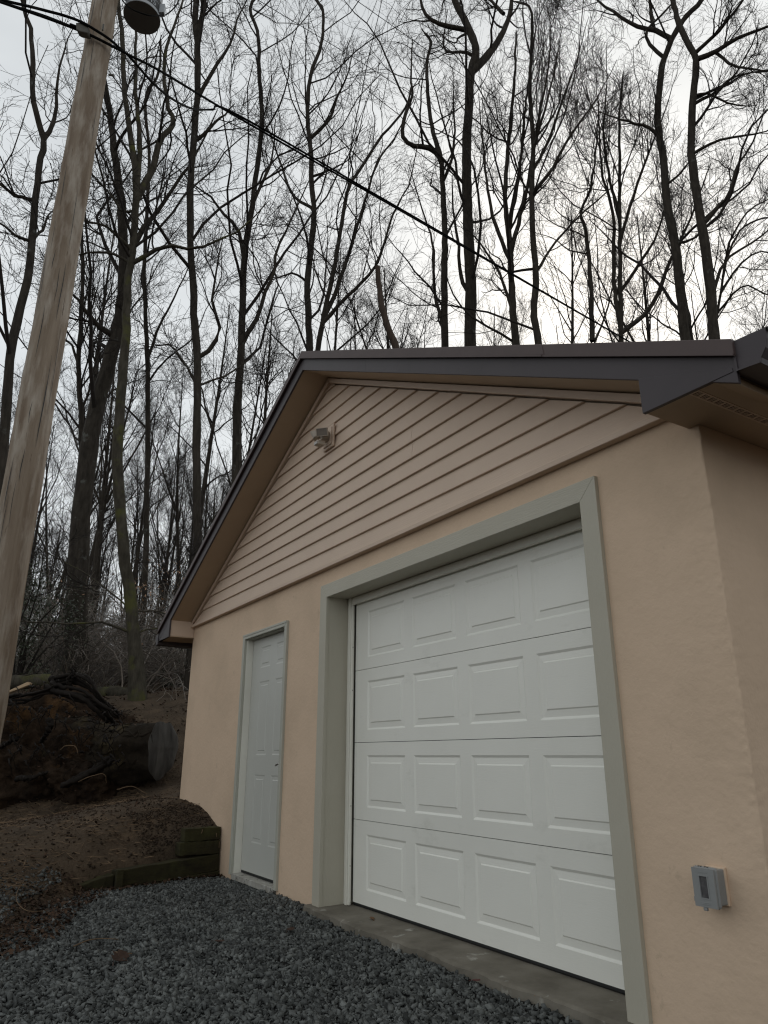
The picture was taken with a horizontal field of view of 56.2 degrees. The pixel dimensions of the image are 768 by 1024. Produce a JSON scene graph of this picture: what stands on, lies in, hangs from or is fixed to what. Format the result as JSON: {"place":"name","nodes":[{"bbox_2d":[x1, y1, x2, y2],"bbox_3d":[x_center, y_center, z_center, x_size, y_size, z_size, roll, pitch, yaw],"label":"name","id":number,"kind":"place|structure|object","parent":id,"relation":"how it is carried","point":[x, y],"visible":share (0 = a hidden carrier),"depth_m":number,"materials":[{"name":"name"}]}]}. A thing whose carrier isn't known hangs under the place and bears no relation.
{"place":"outdoors","nodes":[
{"label":"outdoors","id":0,"kind":"place"},
{"bbox_2d":[0,683,301,938],"bbox_3d":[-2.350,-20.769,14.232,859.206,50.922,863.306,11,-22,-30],"label":"ground","id":1,"kind":"structure","parent":0,"point":[157,711],"depth_m":6.62,"materials":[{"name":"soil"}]},
{"bbox_2d":[0,378,63,635],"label":"woodland tree","id":2,"kind":"object","parent":1,"relation":"on","point":[45,465],"visible":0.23,"depth_m":27.70,"materials":[{"name":"brown plant"}]},
{"bbox_2d":[1,362,74,480],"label":"woodland tree","id":3,"kind":"object","parent":1,"relation":"on","point":[16,384],"visible":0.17,"depth_m":31.75,"materials":[{"name":"brown plant"}]},
{"bbox_2d":[9,429,75,626],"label":"woodland tree","id":4,"kind":"object","parent":1,"relation":"on","point":[51,504],"visible":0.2,"depth_m":40.06,"materials":[{"name":"brown plant"}]},
{"bbox_2d":[26,406,78,609],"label":"woodland tree","id":5,"kind":"object","parent":1,"relation":"on","point":[42,500],"visible":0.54,"depth_m":35.63,"materials":[{"name":"brown plant"}]},
{"bbox_2d":[32,471,74,632],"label":"woodland tree","id":6,"kind":"object","parent":1,"relation":"on","point":[55,543],"visible":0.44,"depth_m":37.95,"materials":[{"name":"brown plant"}]},
{"bbox_2d":[12,550,99,690],"bbox_3d":[-6.776,2.039,13.692,3.030,2.918,2.528,-12,-22,32],"label":"bare shrub","id":7,"kind":"object","parent":1,"relation":"on","point":[22,655],"visible":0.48,"depth_m":13.24,"materials":[{"name":"brown plant"}]},
{"bbox_2d":[16,579,97,674],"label":"bare shrub","id":8,"kind":"object","parent":1,"relation":"on","point":[52,669],"visible":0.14,"depth_m":14.98,"materials":[{"name":"plant"}]},
{"bbox_2d":[0,0,117,742],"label":"utility pole","id":9,"kind":"object","parent":1,"relation":"on","point":[20,495],"visible":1,"depth_m":6.27,"materials":[{"name":"brown wood"}]},
{"bbox_2d":[69,23,90,38],"bbox_3d":[-3.076,-4.893,7.295,0.216,0.123,0.070,11,-22,-30],"label":"cable clamp","id":10,"kind":"object","parent":9,"relation":"attached to","point":[83,31],"visible":1,"depth_m":7.28,"materials":[{"name":"metal"}]},
{"bbox_2d":[123,0,165,34],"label":"pole transformer","id":11,"kind":"object","parent":9,"relation":"attached to","point":[141,23],"visible":0.99,"depth_m":8.04,"materials":[{"name":"grey paint"}]},
{"bbox_2d":[0,0,627,341],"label":"service cable","id":12,"kind":"object","parent":9,"relation":"attached to","point":[139,60],"visible":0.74,"depth_m":9.67,"materials":[{"name":"rubber"}]},
{"bbox_2d":[1,0,630,341],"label":"drip loop cable","id":13,"kind":"object","parent":12,"relation":"attached to","point":[131,59],"visible":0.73,"depth_m":9.56,"materials":[{"name":"rubber"}]},
{"bbox_2d":[15,597,103,675],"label":"bare shrub","id":14,"kind":"object","parent":1,"relation":"on","point":[43,644],"visible":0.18,"depth_m":13.88,"materials":[{"name":"plant"}]},
{"bbox_2d":[17,563,116,667],"bbox_3d":[-8.264,2.746,16.367,3.818,3.164,3.649,-7,-20,20],"label":"bare shrub","id":15,"kind":"object","parent":1,"relation":"on","point":[61,611],"visible":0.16,"depth_m":16.36,"materials":[{"name":"plant"}]},
{"bbox_2d":[0,0,153,494],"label":"bare tree","id":16,"kind":"object","parent":1,"relation":"on","point":[10,338],"visible":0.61,"depth_m":13.53,"materials":[{"name":"brown plant"}]},
{"bbox_2d":[41,476,114,613],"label":"woodland tree","id":17,"kind":"object","parent":1,"relation":"on","point":[67,552],"visible":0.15,"depth_m":46.90,"materials":[{"name":"brown plant"}]},
{"bbox_2d":[48,448,112,563],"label":"woodland tree","id":18,"kind":"object","parent":1,"relation":"on","point":[74,487],"visible":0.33,"depth_m":48.28,"materials":[{"name":"brown plant"}]},
{"bbox_2d":[0,146,170,446],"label":"bare tree","id":19,"kind":"object","parent":1,"relation":"on","point":[79,384],"visible":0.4,"depth_m":17.32,"materials":[{"name":"brown plant"}]},
{"bbox_2d":[41,447,129,583],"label":"woodland tree","id":20,"kind":"object","parent":1,"relation":"on","point":[90,517],"visible":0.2,"depth_m":32.58,"materials":[{"name":"brown plant"}]},
{"bbox_2d":[49,429,124,564],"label":"woodland tree","id":21,"kind":"object","parent":1,"relation":"on","point":[97,476],"visible":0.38,"depth_m":32.05,"materials":[{"name":"brown plant"}]},
{"bbox_2d":[0,666,178,808],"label":"root mound","id":22,"kind":"object","parent":1,"relation":"on","point":[25,778],"visible":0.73,"depth_m":9.34,"materials":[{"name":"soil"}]},
{"bbox_2d":[21,577,160,685],"bbox_3d":[-5.573,2.541,13.453,2.648,2.296,2.770,-18,-25,42],"label":"bare shrub","id":23,"kind":"object","parent":1,"relation":"on","point":[91,659],"visible":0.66,"depth_m":13.66,"materials":[{"name":"plant"}]},
{"bbox_2d":[15,535,183,683],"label":"undergrowth","id":24,"kind":"object","parent":1,"relation":"on","point":[102,608],"visible":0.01,"depth_m":17.60,"materials":[{"name":"plant"}]},
{"bbox_2d":[20,617,181,686],"bbox_3d":[-5.624,3.096,14.435,2.631,2.272,4.030,-16,-25,40],"label":"bare shrub","id":25,"kind":"object","parent":1,"relation":"on","point":[111,672],"visible":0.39,"depth_m":14.16,"materials":[{"name":"plant"}]},
{"bbox_2d":[42,390,161,633],"bbox_3d":[-13.919,0.843,35.643,3.748,17.094,5.075,-10,-21,27],"label":"woodland tree","id":26,"kind":"object","parent":1,"relation":"on","point":[138,438],"visible":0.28,"depth_m":37.28,"materials":[{"name":"brown plant"}]},
{"bbox_2d":[26,276,185,630],"bbox_3d":[-11.270,-1.219,28.916,5.985,17.658,5.732,-4,-19,12],"label":"woodland tree","id":27,"kind":"object","parent":1,"relation":"on","point":[101,493],"visible":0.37,"depth_m":28.72,"materials":[{"name":"brown plant"}]},
{"bbox_2d":[0,792,213,933],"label":"dirt clods","id":28,"kind":"object","parent":1,"relation":"on","point":[143,817],"visible":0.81,"depth_m":6.88,"materials":[{"name":"soil"}]},
{"bbox_2d":[40,715,178,785],"bbox_3d":[-3.984,3.184,9.917,2.339,1.164,0.999,-7,-20,19],"label":"fallen log","id":29,"kind":"object","parent":1,"relation":"on","point":[148,759],"visible":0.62,"depth_m":9.40,"materials":[{"name":"brown wood"}]},
{"bbox_2d":[91,480,130,626],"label":"woodland tree","id":30,"kind":"object","parent":1,"relation":"on","point":[107,573],"visible":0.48,"depth_m":38.29,"materials":[{"name":"brown plant"}]},
{"bbox_2d":[88,422,135,595],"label":"woodland tree","id":31,"kind":"object","parent":1,"relation":"on","point":[105,530],"visible":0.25,"depth_m":39.70,"materials":[{"name":"brown plant"}]},
{"bbox_2d":[0,681,224,960],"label":"leaf litter","id":32,"kind":"object","parent":1,"relation":"on","point":[24,925],"visible":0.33,"depth_m":5.23,"materials":[{"name":"plant"}]},
{"bbox_2d":[10,674,50,689],"bbox_3d":[-5.770,2.698,11.247,1.063,0.348,0.333,2,-19,-7],"label":"mossy log","id":33,"kind":"object","parent":32,"relation":"on","point":[19,680],"visible":0.59,"depth_m":11.21,"materials":[{"name":"green plant"}]},
{"bbox_2d":[97,686,127,695],"bbox_3d":[-4.746,3.325,13.060,0.933,0.329,0.362,4,-19,-11],"label":"mossy log","id":34,"kind":"object","parent":1,"relation":"on","point":[113,691],"visible":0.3,"depth_m":12.92,"materials":[{"name":"green plant"}]},
{"bbox_2d":[90,448,134,594],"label":"woodland tree","id":35,"kind":"object","parent":1,"relation":"on","point":[100,577],"visible":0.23,"depth_m":41.34,"materials":[{"name":"brown plant"}]},
{"bbox_2d":[0,1,239,635],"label":"bare tree","id":36,"kind":"object","parent":1,"relation":"on","point":[143,279],"visible":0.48,"depth_m":19.60,"materials":[{"name":"brown plant"}]},
{"bbox_2d":[50,568,190,700],"bbox_3d":[-4.348,2.564,14.753,4.291,3.556,4.101,-12,-22,31],"label":"bare shrub","id":37,"kind":"object","parent":1,"relation":"on","point":[156,672],"visible":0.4,"depth_m":14.26,"materials":[{"name":"plant"}]},
{"bbox_2d":[57,183,186,420],"bbox_3d":[-12.520,-4.637,31.242,5.541,25.754,5.533,-18,-25,42],"label":"woodland tree","id":38,"kind":"object","parent":1,"relation":"on","point":[111,278],"visible":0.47,"depth_m":33.01,"materials":[{"name":"brown plant"}]},
{"bbox_2d":[0,3,251,685],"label":"bare tree","id":39,"kind":"object","parent":1,"relation":"on","point":[87,462],"visible":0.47,"depth_m":15.57,"materials":[{"name":"brown plant"}]},
{"bbox_2d":[88,353,164,626],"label":"woodland tree","id":40,"kind":"object","parent":1,"relation":"on","point":[99,556],"visible":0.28,"depth_m":36.59,"materials":[{"name":"brown plant"}]},
{"bbox_2d":[65,337,190,574],"bbox_3d":[-10.609,-0.486,28.815,5.046,15.974,4.166,10,-21,-28],"label":"woodland tree","id":41,"kind":"object","parent":1,"relation":"on","point":[107,497],"visible":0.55,"depth_m":30.18,"materials":[{"name":"brown plant"}]},
{"bbox_2d":[88,591,179,685],"bbox_3d":[-5.525,3.047,16.766,3.317,2.876,3.470,9,-21,-24],"label":"bare shrub","id":42,"kind":"object","parent":1,"relation":"on","point":[126,640],"visible":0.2,"depth_m":16.46,"materials":[{"name":"plant"}]},
{"bbox_2d":[106,442,163,595],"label":"woodland tree","id":43,"kind":"object","parent":1,"relation":"on","point":[136,500],"visible":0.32,"depth_m":43.20,"materials":[{"name":"brown plant"}]},
{"bbox_2d":[92,592,183,686],"bbox_3d":[-5.245,2.993,15.680,2.716,2.354,2.841,-1,-19,4],"label":"bare shrub","id":44,"kind":"object","parent":1,"relation":"on","point":[127,650],"visible":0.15,"depth_m":15.47,"materials":[{"name":"plant"}]},
{"bbox_2d":[91,599,184,684],"bbox_3d":[-5.556,3.184,16.834,2.828,2.452,2.958,2,-19,-7],"label":"bare shrub","id":45,"kind":"object","parent":1,"relation":"on","point":[142,647],"visible":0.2,"depth_m":16.48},
{"bbox_2d":[96,633,185,689],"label":"bare shrub","id":46,"kind":"object","parent":1,"relation":"on","point":[173,664],"visible":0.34,"depth_m":13.91,"materials":[{"name":"plant"}]},
{"bbox_2d":[116,468,173,568],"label":"woodland tree","id":47,"kind":"object","parent":1,"relation":"on","point":[133,550],"visible":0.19,"depth_m":50.98,"materials":[{"name":"brown plant"}]},
{"bbox_2d":[76,826,220,891],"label":"retaining wall","id":48,"kind":"structure","parent":1,"relation":"on","point":[203,843],"depth_m":6.47,"materials":[{"name":"brown wood"}]},
{"bbox_2d":[111,447,192,617],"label":"woodland tree","id":49,"kind":"object","parent":1,"relation":"on","point":[156,534],"visible":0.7,"depth_m":33.39,"materials":[{"name":"brown plant"}]},
{"bbox_2d":[100,409,205,666],"bbox_3d":[-10.544,1.546,32.556,4.181,14.147,2.812,-4,-19,13],"label":"woodland tree","id":50,"kind":"object","parent":1,"relation":"on","point":[166,497],"visible":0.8,"depth_m":33.28,"materials":[{"name":"brown plant"}]},
{"bbox_2d":[126,642,185,686],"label":"bare shrub","id":51,"kind":"object","parent":1,"relation":"on","point":[176,660],"visible":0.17,"depth_m":14.61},
{"bbox_2d":[123,366,191,581],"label":"woodland tree","id":52,"kind":"object","parent":1,"relation":"on","point":[151,444],"visible":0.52,"depth_m":38.61,"materials":[{"name":"brown plant"}]},
{"bbox_2d":[0,0,317,700],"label":"bare tree","id":53,"kind":"object","parent":1,"relation":"on","point":[137,688],"visible":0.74,"depth_m":14.36,"materials":[{"name":"brown plant"}]},
{"bbox_2d":[125,411,192,598],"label":"woodland tree","id":54,"kind":"object","parent":1,"relation":"on","point":[157,499],"visible":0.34,"depth_m":43.72,"materials":[{"name":"brown plant"}]},
{"bbox_2d":[148,455,191,625],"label":"woodland tree","id":55,"kind":"object","parent":1,"relation":"on","point":[166,552],"visible":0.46,"depth_m":36.11,"materials":[{"name":"brown plant"}]},
{"bbox_2d":[126,355,214,587],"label":"woodland tree","id":56,"kind":"object","parent":1,"relation":"on","point":[177,493],"visible":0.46,"depth_m":35.78,"materials":[{"name":"brown plant"}]},
{"bbox_2d":[154,463,190,597],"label":"woodland tree","id":57,"kind":"object","parent":1,"relation":"on","point":[168,524],"visible":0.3,"depth_m":47.02,"materials":[{"name":"brown plant"}]},
{"bbox_2d":[151,448,203,633],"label":"woodland tree","id":58,"kind":"object","parent":1,"relation":"on","point":[174,518],"visible":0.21,"depth_m":45.81,"materials":[{"name":"brown plant"}]},
{"bbox_2d":[153,422,218,614],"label":"woodland tree","id":59,"kind":"object","parent":1,"relation":"on","point":[173,468],"visible":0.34,"depth_m":40.68,"materials":[{"name":"brown plant"}]},
{"bbox_2d":[175,471,221,548],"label":"woodland tree","id":60,"kind":"object","parent":1,"relation":"on","point":[213,501],"visible":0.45,"depth_m":39.25,"materials":[{"name":"brown plant"}]},
{"bbox_2d":[173,400,226,568],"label":"woodland tree","id":61,"kind":"object","parent":1,"relation":"on","point":[202,465],"visible":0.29,"depth_m":47.05,"materials":[{"name":"brown plant"}]},
{"bbox_2d":[175,441,231,557],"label":"woodland tree","id":62,"kind":"object","parent":1,"relation":"on","point":[201,487],"visible":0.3,"depth_m":41.26,"materials":[{"name":"brown plant"}]},
{"bbox_2d":[153,267,259,561],"bbox_3d":[-8.121,-2.306,32.614,5.303,21.388,5.274,1,-19,-3],"label":"woodland tree","id":63,"kind":"object","parent":1,"relation":"on","point":[205,485],"visible":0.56,"depth_m":33.77,"materials":[{"name":"brown plant"}]},
{"bbox_2d":[169,431,244,563],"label":"woodland tree","id":64,"kind":"object","parent":1,"relation":"on","point":[225,488],"visible":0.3,"depth_m":43.13,"materials":[{"name":"brown plant"}]},
{"bbox_2d":[178,344,262,492],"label":"woodland tree","id":65,"kind":"object","parent":1,"relation":"on","point":[226,470],"visible":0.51,"depth_m":35.41,"materials":[{"name":"brown plant"}]},
{"bbox_2d":[40,0,428,690],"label":"bare tree","id":66,"kind":"object","parent":1,"relation":"on","point":[192,262],"visible":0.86,"depth_m":16.17,"materials":[{"name":"brown plant"}]},
{"bbox_2d":[205,311,302,460],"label":"woodland tree","id":67,"kind":"object","parent":1,"relation":"on","point":[256,404],"visible":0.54,"depth_m":30.43,"materials":[{"name":"brown plant"}]},
{"bbox_2d":[124,0,387,485],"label":"bare tree","id":68,"kind":"object","parent":1,"relation":"on","point":[236,422],"visible":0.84,"depth_m":18.26,"materials":[{"name":"brown plant"}]},
{"bbox_2d":[225,276,316,434],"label":"woodland tree","id":69,"kind":"object","parent":1,"relation":"on","point":[264,416],"visible":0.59,"depth_m":29.76,"materials":[{"name":"brown plant"}]},
{"bbox_2d":[1,883,565,1023],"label":"gravel drive","id":70,"kind":"structure","parent":1,"relation":"on","point":[294,1007],"depth_m":3.50,"materials":[{"name":"gravel"}]},
{"bbox_2d":[0,860,579,1023],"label":"gravel stones","id":71,"kind":"object","parent":70,"relation":"on","point":[225,894],"visible":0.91,"depth_m":3.69,"materials":[{"name":"gravel"}]},
{"bbox_2d":[111,949,129,965],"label":"dead leaf","id":72,"kind":"object","parent":71,"relation":"on","point":[120,955],"visible":1,"depth_m":3.87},
{"bbox_2d":[222,0,467,350],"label":"bare tree","id":73,"kind":"object","parent":1,"relation":"on","point":[306,279],"visible":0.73,"depth_m":25.25,"materials":[{"name":"brown plant"}]},
{"bbox_2d":[294,212,410,349],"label":"woodland tree","id":74,"kind":"object","parent":1,"relation":"on","point":[337,318],"visible":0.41,"depth_m":31.03,"materials":[{"name":"brown plant"}]},
{"bbox_2d":[338,293,381,349],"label":"woodland tree","id":75,"kind":"object","parent":1,"relation":"on","point":[367,332],"visible":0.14,"depth_m":39.30,"materials":[{"name":"brown plant"}]},
{"bbox_2d":[250,0,472,360],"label":"bare tree","id":76,"kind":"object","parent":1,"relation":"on","point":[325,315],"visible":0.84,"depth_m":20.27,"materials":[{"name":"brown plant"}]},
{"bbox_2d":[315,216,446,349],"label":"woodland tree","id":77,"kind":"object","parent":1,"relation":"on","point":[363,319],"visible":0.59,"depth_m":26.66,"materials":[{"name":"brown plant"}]},
{"bbox_2d":[313,249,460,349],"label":"woodland tree","id":78,"kind":"object","parent":1,"relation":"on","point":[412,338],"visible":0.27,"depth_m":32.26,"materials":[{"name":"brown plant"}]},
{"bbox_2d":[375,265,399,348],"bbox_3d":[0.653,-0.978,17.409,1.798,11.655,0.384,5,-19,-14],"label":"snapped snag","id":79,"kind":"object","parent":1,"relation":"on","point":[388,328],"visible":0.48,"depth_m":18.56,"materials":[{"name":"brown wood"}]},
{"bbox_2d":[276,0,581,345],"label":"bare tree","id":80,"kind":"object","parent":1,"relation":"on","point":[468,284],"visible":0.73,"depth_m":26.07,"materials":[{"name":"brown plant"}]},
{"bbox_2d":[354,0,541,346],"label":"bare tree","id":81,"kind":"object","parent":1,"relation":"on","point":[443,320],"visible":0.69,"depth_m":26.21,"materials":[{"name":"brown plant"}]},
{"bbox_2d":[155,326,767,1023],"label":"garage","id":82,"kind":"structure","parent":1,"relation":"on","point":[475,638],"depth_m":4.02,"materials":[{"name":"paint"}]},
{"bbox_2d":[241,631,283,882],"bbox_3d":[-1.051,2.123,6.401,0.119,2.056,0.907,11,-22,-30],"label":"entry door","id":83,"kind":"structure","parent":82,"relation":"in","point":[260,805],"depth_m":6.45,"materials":[{"name":"grey metal"}]},
{"bbox_2d":[310,423,334,452],"bbox_3d":[-0.532,-0.652,6.123,0.178,0.208,0.251,11,-22,-30],"label":"flood light","id":84,"kind":"object","parent":82,"relation":"attached to","point":[326,437],"visible":1,"depth_m":6.11,"materials":[{"name":"paint"}]},
{"bbox_2d":[303,903,633,1023],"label":"door slab","id":85,"kind":"structure","parent":82,"relation":"in","point":[588,1003],"depth_m":3.62,"materials":[{"name":"concrete"}]},
{"bbox_2d":[352,529,624,994],"bbox_3d":[0.497,1.412,4.416,0.050,2.163,2.680,11,-22,-30],"label":"garage door","id":86,"kind":"structure","parent":82,"relation":"in","point":[481,816],"depth_m":4.17,"materials":[{"name":"white metal"}]},
{"bbox_2d":[691,865,730,910],"bbox_3d":[1.212,1.387,2.657,0.099,0.146,0.101,11,-22,-30],"label":"outlet box","id":87,"kind":"object","parent":82,"relation":"attached to","point":[710,886],"visible":1,"depth_m":2.64,"materials":[{"name":"grey plastic"}]},
{"bbox_2d":[405,286,532,347],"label":"woodland tree","id":88,"kind":"object","parent":1,"relation":"on","point":[450,322],"visible":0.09,"depth_m":29.03,"materials":[{"name":"brown plant"}]},
{"bbox_2d":[393,0,594,347],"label":"bare tree","id":89,"kind":"object","parent":1,"relation":"on","point":[508,251],"visible":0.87,"depth_m":22.92,"materials":[{"name":"brown plant"}]},
{"bbox_2d":[333,0,654,344],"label":"bare tree","id":90,"kind":"object","parent":1,"relation":"on","point":[535,268],"visible":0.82,"depth_m":22.41,"materials":[{"name":"brown plant"}]},
{"bbox_2d":[455,279,546,345],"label":"woodland tree","id":91,"kind":"object","parent":1,"relation":"on","point":[526,318],"visible":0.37,"depth_m":35.80,"materials":[{"name":"brown plant"}]},
{"bbox_2d":[523,275,580,343],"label":"woodland tree","id":92,"kind":"object","parent":1,"relation":"on","point":[553,314],"visible":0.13,"depth_m":28.06,"materials":[{"name":"brown plant"}]},
{"bbox_2d":[515,161,658,342],"bbox_3d":[9.146,-4.659,30.280,6.508,25.152,5.060,12,-22,-31],"label":"woodland tree","id":93,"kind":"object","parent":1,"relation":"on","point":[572,284],"visible":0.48,"depth_m":32.69,"materials":[{"name":"brown plant"}]},
{"bbox_2d":[540,249,669,343],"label":"woodland tree","id":94,"kind":"object","parent":1,"relation":"on","point":[633,318],"visible":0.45,"depth_m":28.63,"materials":[{"name":"brown plant"}]},
{"bbox_2d":[493,0,758,341],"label":"bare tree","id":95,"kind":"object","parent":1,"relation":"on","point":[618,297],"visible":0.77,"depth_m":22.56,"materials":[{"name":"brown plant"}]},
{"bbox_2d":[560,159,698,341],"bbox_3d":[11.498,-4.596,29.939,5.707,24.900,5.565,13,-22,-33],"label":"woodland tree","id":96,"kind":"object","parent":1,"relation":"on","point":[648,322],"visible":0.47,"depth_m":32.25,"materials":[{"name":"brown plant"}]},
{"bbox_2d":[550,0,767,339],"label":"bare tree","id":97,"kind":"object","parent":1,"relation":"on","point":[681,307],"visible":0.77,"depth_m":21.64,"materials":[{"name":"brown plant"}]},
{"bbox_2d":[596,147,767,336],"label":"bare tree","id":98,"kind":"object","parent":1,"relation":"on","point":[722,287],"visible":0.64,"depth_m":22.71,"materials":[{"name":"brown plant"}]},
{"bbox_2d":[625,117,766,340],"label":"woodland tree","id":99,"kind":"object","parent":1,"relation":"on","point":[666,304],"visible":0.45,"depth_m":25.93,"materials":[{"name":"brown plant"}]},
{"bbox_2d":[661,257,767,339],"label":"woodland tree","id":100,"kind":"object","parent":1,"relation":"on","point":[745,321],"visible":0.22,"depth_m":27.47,"materials":[{"name":"brown plant"}]},
{"bbox_2d":[670,0,767,338],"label":"bare tree","id":101,"kind":"object","parent":1,"relation":"on","point":[702,221],"visible":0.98,"depth_m":20.24,"materials":[{"name":"brown plant"}]},
{"bbox_2d":[0,0,767,655],"label":"sky","id":102,"kind":"structure","parent":0,"point":[13,60],"materials":[{"name":"white"}]},
{"bbox_2d":[258,0,703,297],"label":"overhead wire","id":103,"kind":"object","parent":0,"point":[433,109],"visible":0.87,"depth_m":12.77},
{"bbox_2d":[356,0,767,283],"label":"overhead wire","id":104,"kind":"object","parent":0,"point":[515,111],"visible":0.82,"depth_m":13.77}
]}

